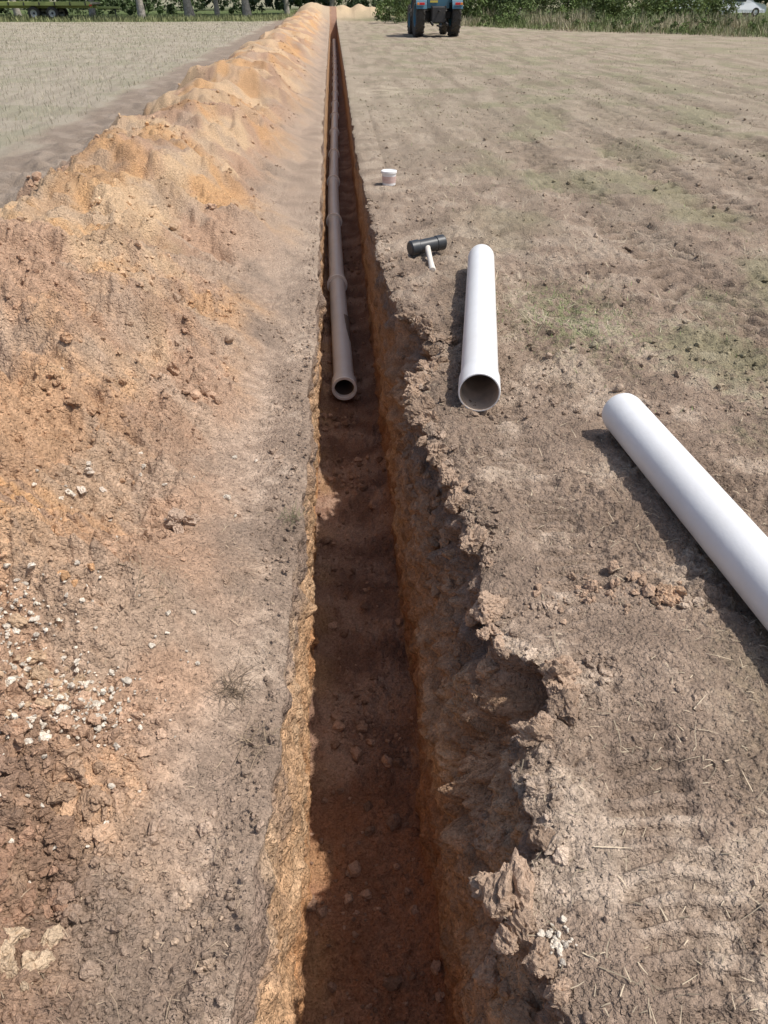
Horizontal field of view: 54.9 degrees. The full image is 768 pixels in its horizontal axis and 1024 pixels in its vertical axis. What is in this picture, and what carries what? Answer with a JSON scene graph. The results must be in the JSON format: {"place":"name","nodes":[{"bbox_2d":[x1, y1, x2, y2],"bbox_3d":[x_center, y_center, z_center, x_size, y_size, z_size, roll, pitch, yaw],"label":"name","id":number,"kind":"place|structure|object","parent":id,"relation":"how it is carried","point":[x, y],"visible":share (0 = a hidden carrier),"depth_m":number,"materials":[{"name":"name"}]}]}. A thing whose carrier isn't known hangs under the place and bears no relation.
{"place":"outdoors","nodes":[
{"label":"outdoors","id":0,"kind":"place"},
{"bbox_2d":[0,9,406,21],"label":"rough grass","id":1,"kind":"structure","parent":0,"point":[149,18],"depth_m":51.59,"materials":[{"name":"plant"}]},
{"bbox_2d":[0,0,767,1023],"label":"ground","id":2,"kind":"structure","parent":0,"point":[458,784],"depth_m":2.99,"materials":[{"name":"soil"}]},
{"bbox_2d":[10,0,21,15],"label":"broadleaf tree","id":3,"kind":"object","parent":2,"relation":"on","point":[17,11],"depth_m":63.01,"materials":[{"name":"grey plant"}]},
{"bbox_2d":[0,2,119,18],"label":"flatbed trailer","id":4,"kind":"object","parent":2,"relation":"on","point":[48,9],"visible":0.91,"depth_m":52.45,"materials":[{"name":"green paint"}]},
{"bbox_2d":[88,0,95,15],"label":"broadleaf tree","id":5,"kind":"object","parent":2,"relation":"on","point":[91,10],"visible":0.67,"depth_m":56.90,"materials":[{"name":"grey plant"}]},
{"bbox_2d":[0,21,265,148],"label":"field stubble","id":6,"kind":"object","parent":2,"relation":"on","point":[49,25],"visible":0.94,"depth_m":24.91,"materials":[{"name":"beige plant"}]},
{"bbox_2d":[136,0,145,17],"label":"broadleaf tree","id":7,"kind":"object","parent":2,"relation":"on","point":[140,7],"visible":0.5,"depth_m":53.69,"materials":[{"name":"grey plant"}]},
{"bbox_2d":[119,551,201,609],"bbox_3d":[-0.655,0.202,2.094,0.186,0.162,0.191,28,43,33],"label":"root tuft","id":8,"kind":"object","parent":2,"relation":"on","point":[151,576],"visible":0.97,"depth_m":2.09,"materials":[{"name":"plant"}]},
{"bbox_2d":[183,0,194,17],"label":"broadleaf tree","id":9,"kind":"object","parent":2,"relation":"on","point":[188,9],"visible":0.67,"depth_m":55.38,"materials":[{"name":"grey plant"}]},
{"bbox_2d":[214,0,219,16],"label":"broadleaf tree","id":10,"kind":"object","parent":2,"relation":"on","point":[216,9],"visible":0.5,"depth_m":57.21,"materials":[{"name":"grey plant"}]},
{"bbox_2d":[203,658,269,714],"bbox_3d":[-0.413,0.466,2.019,0.205,0.088,0.205,-2,35,-3],"label":"root tuft","id":11,"kind":"object","parent":2,"relation":"on","point":[231,689],"visible":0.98,"depth_m":2.02,"materials":[{"name":"plant"}]},
{"bbox_2d":[241,0,251,16],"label":"broadleaf tree","id":12,"kind":"object","parent":2,"relation":"on","point":[246,9],"visible":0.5,"depth_m":56.45,"materials":[{"name":"grey plant"}]},
{"bbox_2d":[226,714,283,769],"bbox_3d":[-0.341,0.586,1.907,0.133,0.066,0.165,14,37,19],"label":"root tuft","id":13,"kind":"object","parent":2,"relation":"on","point":[264,732],"visible":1,"depth_m":1.92,"materials":[{"name":"plant"}]},
{"bbox_2d":[284,0,289,14],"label":"broadleaf tree","id":14,"kind":"object","parent":2,"relation":"on","point":[286,7],"visible":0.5,"depth_m":65.68,"materials":[{"name":"grey plant"}]},
{"bbox_2d":[0,367,576,966],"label":"gravel","id":15,"kind":"structure","parent":2,"relation":"on","point":[554,941],"depth_m":1.83,"materials":[{"name":"stone"}]},
{"bbox_2d":[280,497,309,523],"bbox_3d":[-0.327,0.000,2.739,0.108,0.054,0.180,17,39,23],"label":"root tuft","id":16,"kind":"object","parent":2,"relation":"on","point":[294,513],"visible":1,"depth_m":2.74,"materials":[{"name":"plant"}]},
{"bbox_2d":[329,0,334,5],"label":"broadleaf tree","id":17,"kind":"object","parent":2,"relation":"on","point":[332,2],"visible":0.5,"depth_m":68.96,"materials":[{"name":"brown plant"}]},
{"bbox_2d":[326,39,356,399],"bbox_3d":[-1.875,-16.347,27.807,0.333,0.246,53.586,-2,35,-3],"label":"drain pipe","id":18,"kind":"object","parent":2,"relation":"on","point":[344,385],"visible":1,"depth_m":7.96,"materials":[{"name":"grey plastic"}]},
{"bbox_2d":[0,26,767,1023],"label":"soil clods","id":19,"kind":"object","parent":2,"relation":"on","point":[506,890],"visible":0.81,"depth_m":1.88,"materials":[{"name":"brown soil"}]},
{"bbox_2d":[0,37,767,1023],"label":"straw debris","id":20,"kind":"object","parent":2,"relation":"on","point":[522,523],"visible":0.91,"depth_m":2.73,"materials":[{"name":"beige plant"}]},
{"bbox_2d":[0,0,767,15],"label":"distant trees","id":21,"kind":"object","parent":2,"relation":"on","point":[149,5],"visible":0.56,"depth_m":68.30,"materials":[{"name":"green plant"}]},
{"bbox_2d":[381,169,396,185],"bbox_3d":[0.051,-3.385,7.492,0.159,0.137,0.159,-12,37,-17],"label":"plastic tub","id":22,"kind":"object","parent":2,"relation":"on","point":[388,177],"visible":0.98,"depth_m":7.45,"materials":[{"name":"white plastic"}]},
{"bbox_2d":[407,234,446,271],"bbox_3d":[0.378,-1.876,5.346,0.298,0.134,0.502,-12,37,-16],"label":"rubber mallet","id":23,"kind":"object","parent":2,"relation":"on","point":[427,246],"visible":1,"depth_m":5.43,"materials":[{"name":"black rubber"}]},
{"bbox_2d":[407,0,462,36],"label":"tractor","id":24,"kind":"object","parent":2,"relation":"on","point":[446,15],"visible":1,"depth_m":32.47,"materials":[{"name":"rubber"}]},
{"bbox_2d":[458,244,500,410],"bbox_3d":[0.555,-1.160,4.261,0.194,0.194,2.168,4,35,5],"label":"white pipe","id":25,"kind":"object","parent":2,"relation":"on","point":[479,381],"visible":1,"depth_m":3.73,"materials":[{"name":"plastic"}]},
{"bbox_2d":[373,0,741,23],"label":"hedge","id":26,"kind":"object","parent":2,"relation":"on","point":[705,7],"visible":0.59,"depth_m":47.40,"materials":[{"name":"green plant"}]},
{"bbox_2d":[377,59,764,412],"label":"grass sprouts","id":27,"kind":"object","parent":2,"relation":"on","point":[585,286],"depth_m":4.54,"materials":[{"name":"plant"}]},
{"bbox_2d":[436,6,767,37],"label":"grass verge","id":28,"kind":"object","parent":2,"relation":"on","point":[733,26],"depth_m":38.63,"materials":[{"name":"plant"}]},
{"bbox_2d":[602,393,767,630],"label":"white pipe","id":29,"kind":"object","parent":2,"relation":"on","point":[726,532],"visible":1,"depth_m":2.58,"materials":[{"name":"plastic"}]},
{"bbox_2d":[712,0,765,16],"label":"parked car","id":30,"kind":"object","parent":2,"relation":"on","point":[748,6],"visible":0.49,"depth_m":60.33,"materials":[{"name":"white metal"}]}
]}

